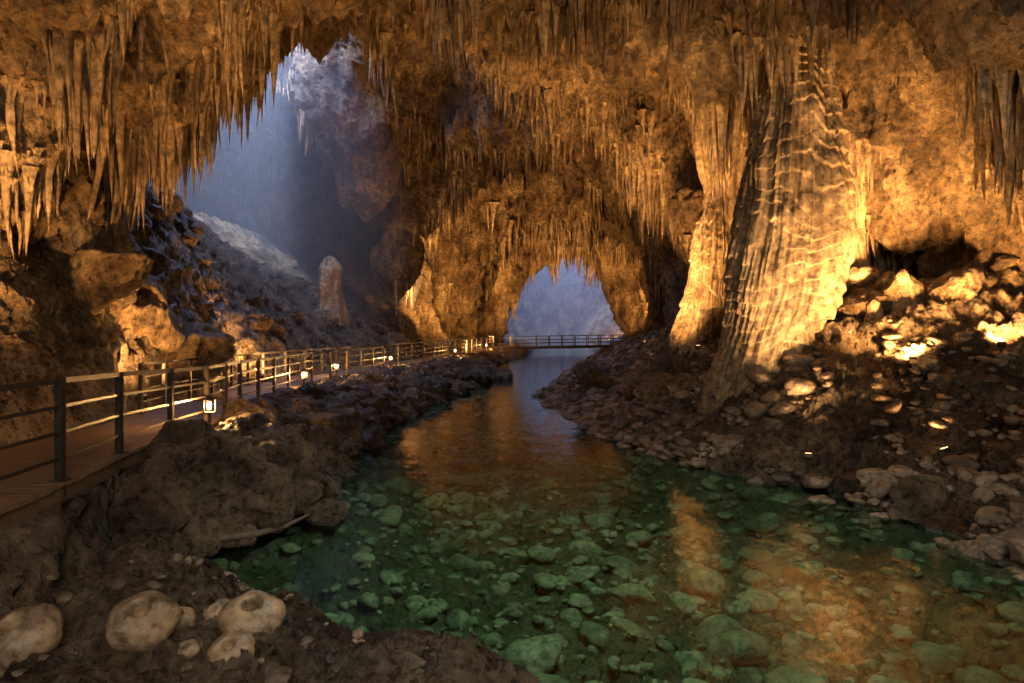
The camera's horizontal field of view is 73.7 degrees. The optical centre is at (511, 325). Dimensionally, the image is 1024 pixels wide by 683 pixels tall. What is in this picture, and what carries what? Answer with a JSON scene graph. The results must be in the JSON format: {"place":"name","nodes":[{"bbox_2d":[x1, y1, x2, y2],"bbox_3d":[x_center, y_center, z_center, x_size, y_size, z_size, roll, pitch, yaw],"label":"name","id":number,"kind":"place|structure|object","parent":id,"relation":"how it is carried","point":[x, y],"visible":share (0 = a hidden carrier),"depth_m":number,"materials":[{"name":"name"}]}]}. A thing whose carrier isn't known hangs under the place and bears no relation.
{"place":"outdoors","nodes":[
{"label":"outdoors","id":0,"kind":"place"},
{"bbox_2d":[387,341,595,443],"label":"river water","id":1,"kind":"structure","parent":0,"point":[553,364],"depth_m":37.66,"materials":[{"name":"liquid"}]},
{"bbox_2d":[0,173,1023,682],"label":"cave ground","id":2,"kind":"structure","parent":0,"point":[52,325],"depth_m":11.53,"materials":[{"name":"brown stone"}]},
{"bbox_2d":[0,603,63,669],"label":"round river stone","id":3,"kind":"object","parent":2,"relation":"on","point":[25,631],"visible":0.84,"depth_m":5.19,"materials":[{"name":"beige stone"}]},
{"bbox_2d":[105,590,180,651],"bbox_3d":[-2.891,2.322,5.361,0.532,0.364,0.479,0,31,-8],"label":"round river stone","id":4,"kind":"object","parent":2,"relation":"on","point":[147,620],"visible":0.99,"depth_m":5.22,"materials":[{"name":"beige stone"}]},
{"bbox_2d":[56,169,235,390],"bbox_3d":[-10.189,-1.862,17.052,4.858,7.614,7.158,0,0,0],"label":"slope outcrop","id":5,"kind":"object","parent":2,"relation":"on","point":[113,272],"visible":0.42,"depth_m":16.68,"materials":[{"name":"stone"}]},
{"bbox_2d":[171,606,195,634],"bbox_3d":[-2.810,2.494,5.749,0.288,0.196,0.265,6,23,-4],"label":"round river stone","id":6,"kind":"object","parent":2,"relation":"on","point":[188,617],"visible":0.44,"depth_m":5.70,"materials":[{"name":"beige stone"}]},
{"bbox_2d":[177,639,199,659],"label":"round river stone","id":7,"kind":"object","parent":2,"relation":"on","point":[189,649],"visible":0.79,"depth_m":5.32,"materials":[{"name":"beige stone"}]},
{"bbox_2d":[202,395,216,423],"bbox_3d":[-5.450,1.610,12.300,0.190,0.700,0.190,0,0,0],"label":"path lantern","id":8,"kind":"object","parent":2,"relation":"on","point":[209,403],"visible":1,"depth_m":12.27,"materials":[{"name":"metal"}]},
{"bbox_2d":[202,603,223,619],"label":"round river stone","id":9,"kind":"object","parent":2,"relation":"on","point":[211,610],"visible":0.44,"depth_m":6.16,"materials":[{"name":"beige stone"}]},
{"bbox_2d":[0,553,428,682],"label":"foreground pebbles","id":10,"kind":"object","parent":2,"relation":"on","point":[416,664],"visible":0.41,"depth_m":5.43,"materials":[{"name":"stone"}]},
{"bbox_2d":[38,163,391,383],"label":"slope boulders","id":11,"kind":"object","parent":2,"relation":"on","point":[263,322],"visible":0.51,"depth_m":28.30,"materials":[{"name":"stone"}]},
{"bbox_2d":[207,631,254,661],"bbox_3d":[-2.246,2.626,5.450,0.379,0.265,0.350,-9,34,-10],"label":"round river stone","id":12,"kind":"object","parent":2,"relation":"on","point":[226,646],"visible":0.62,"depth_m":5.41,"materials":[{"name":"beige stone"}]},
{"bbox_2d":[217,590,285,633],"bbox_3d":[-2.273,2.562,5.954,0.570,0.374,0.514,0,23,-8],"label":"round river stone","id":13,"kind":"object","parent":2,"relation":"on","point":[251,611],"visible":0.74,"depth_m":5.84,"materials":[{"name":"beige stone"}]},
{"bbox_2d":[0,346,508,530],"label":"boardwalk","id":14,"kind":"structure","parent":2,"relation":"on","point":[26,494],"depth_m":9.11,"materials":[{"name":"brown wood"}]},
{"bbox_2d":[143,395,146,407],"bbox_3d":[-8.185,1.902,15.172,0.140,0.687,0.134,0,0,-28],"label":"floodlight","id":15,"kind":"object","parent":14,"relation":"attached to","point":[144,397],"visible":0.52,"depth_m":15.16,"materials":[{"name":"metal"}]},
{"bbox_2d":[0,336,510,497],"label":"walkway railing","id":16,"kind":"object","parent":14,"relation":"on","point":[58,460],"visible":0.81,"depth_m":9.09,"materials":[{"name":"wood"}]},
{"bbox_2d":[135,336,493,413],"bbox_3d":[-6.333,1.621,43.146,2.952,1.617,57.279,0,0,6],"label":"walkway railing","id":17,"kind":"object","parent":14,"relation":"on","point":[163,384],"visible":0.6,"depth_m":23.36,"materials":[{"name":"wood"}]},
{"bbox_2d":[107,356,496,558],"bbox_3d":[-3.833,2.490,26.543,4.143,2.175,37.241,0,0,4],"label":"embankment rubble","id":18,"kind":"object","parent":2,"relation":"on","point":[254,464],"visible":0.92,"depth_m":10.46,"materials":[{"name":"brown stone"}]},
{"bbox_2d":[220,514,309,541],"bbox_3d":[-3.717,2.731,9.115,0.163,0.345,2.439,0,0,39],"label":"driftwood log","id":19,"kind":"object","parent":18,"relation":"on","point":[241,535],"visible":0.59,"depth_m":9.30,"materials":[{"name":"brown wood"}]},
{"bbox_2d":[300,368,307,383],"bbox_3d":[-6.700,1.750,22.000,0.190,0.700,0.190,0,0,0],"label":"path lantern","id":20,"kind":"object","parent":2,"relation":"on","point":[303,373],"visible":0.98,"depth_m":21.97,"materials":[{"name":"metal"}]},
{"bbox_2d":[303,499,348,529],"bbox_3d":[-2.850,2.918,10.497,0.653,0.464,0.708,0,0,0],"label":"midstream rock","id":21,"kind":"object","parent":2,"relation":"on","point":[328,514],"visible":0.96,"depth_m":10.29,"materials":[{"name":"brown stone"}]},
{"bbox_2d":[316,255,349,325],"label":"stalagmite","id":22,"kind":"object","parent":2,"relation":"on","point":[329,289],"visible":0.87,"depth_m":41.38,"materials":[{"name":"beige stone"}]},
{"bbox_2d":[364,628,501,658],"bbox_3d":[-0.718,3.030,6.016,1.626,0.669,0.931,0,0,32],"label":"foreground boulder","id":23,"kind":"object","parent":2,"relation":"on","point":[386,634],"visible":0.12,"depth_m":6.07,"materials":[{"name":"brown stone"}]},
{"bbox_2d":[107,361,1013,542],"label":"bank boulders","id":24,"kind":"object","parent":2,"relation":"on","point":[920,495],"visible":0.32,"depth_m":11.78,"materials":[{"name":"brown stone"}]},
{"bbox_2d":[940,447,950,452],"bbox_3d":[7.612,2.302,11.985,0.140,0.328,0.129,0,0,-38],"label":"floodlight","id":25,"kind":"object","parent":24,"relation":"on","point":[946,450],"visible":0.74,"depth_m":11.95,"materials":[{"name":"metal"}]},
{"bbox_2d":[509,334,629,348],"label":"footbridge","id":26,"kind":"object","parent":2,"relation":"on","point":[561,346],"visible":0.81,"depth_m":71.83,"materials":[{"name":"wood"}]},
{"bbox_2d":[211,394,1023,682],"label":"riverbed stones","id":27,"kind":"object","parent":2,"relation":"on","point":[725,636],"visible":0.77,"depth_m":9.88,"materials":[{"name":"green stone"}]},
{"bbox_2d":[667,85,745,357],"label":"flowstone column","id":28,"kind":"structure","parent":2,"relation":"on","point":[699,316],"depth_m":21.97,"materials":[{"name":"beige stone"}]},
{"bbox_2d":[736,146,747,196],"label":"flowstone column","id":29,"kind":"structure","parent":2,"relation":"on","point":[744,160],"depth_m":22.86,"materials":[{"name":"beige stone"}]},
{"bbox_2d":[531,310,1023,585],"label":"river bank stones","id":30,"kind":"object","parent":2,"relation":"on","point":[976,550],"visible":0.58,"depth_m":13.79,"materials":[{"name":"stone"}]},
{"bbox_2d":[697,45,858,415],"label":"flowstone column","id":31,"kind":"structure","parent":2,"relation":"on","point":[791,251],"depth_m":16.03,"materials":[{"name":"beige stone"}]},
{"bbox_2d":[804,453,812,472],"bbox_3d":[5.591,2.678,12.874,0.140,0.534,0.134,0,0,19],"label":"floodlight","id":32,"kind":"object","parent":2,"relation":"on","point":[808,457],"visible":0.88,"depth_m":12.86,"materials":[{"name":"metal"}]},
{"bbox_2d":[850,170,871,268],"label":"flowstone column","id":33,"kind":"structure","parent":2,"relation":"on","point":[862,259],"depth_m":19.70,"materials":[{"name":"beige stone"}]},
{"bbox_2d":[863,299,883,323],"bbox_3d":[8.599,-0.170,16.185,0.746,0.923,0.601,0,0,-35],"label":"stalagmite","id":34,"kind":"object","parent":2,"relation":"on","point":[875,311],"visible":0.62,"depth_m":16.10,"materials":[{"name":"beige stone"}]},
{"bbox_2d":[888,269,916,315],"bbox_3d":[9.412,-0.663,16.377,0.898,1.363,0.888,0,0,0],"label":"stalagmite","id":35,"kind":"object","parent":2,"relation":"on","point":[906,295],"visible":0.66,"depth_m":16.25,"materials":[{"name":"beige stone"}]},
{"bbox_2d":[909,357,917,368],"bbox_3d":[8.088,0.889,13.765,0.140,0.494,0.132,0,0,20],"label":"floodlight","id":36,"kind":"object","parent":2,"relation":"on","point":[913,360],"visible":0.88,"depth_m":13.74,"materials":[{"name":"metal"}]},
{"bbox_2d":[836,241,1023,318],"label":"boulders","id":37,"kind":"object","parent":2,"relation":"on","point":[948,273],"visible":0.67,"depth_m":16.42,"materials":[{"name":"brown stone"}]},
{"bbox_2d":[997,341,1005,350],"bbox_3d":[9.583,0.567,13.370,0.140,0.491,0.134,0,0,30],"label":"floodlight","id":38,"kind":"object","parent":2,"relation":"on","point":[1001,345],"visible":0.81,"depth_m":13.34,"materials":[{"name":"metal"}]},
{"bbox_2d":[0,0,1023,357],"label":"cave walls and ceiling","id":39,"kind":"structure","parent":0,"point":[900,88],"depth_m":27.33,"materials":[{"name":"stone"}]},
{"bbox_2d":[0,0,1023,329],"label":"stalactites","id":40,"kind":"object","parent":39,"relation":"hanging from","point":[34,170],"visible":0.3,"depth_m":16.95,"materials":[{"name":"brown stone"}]}
]}

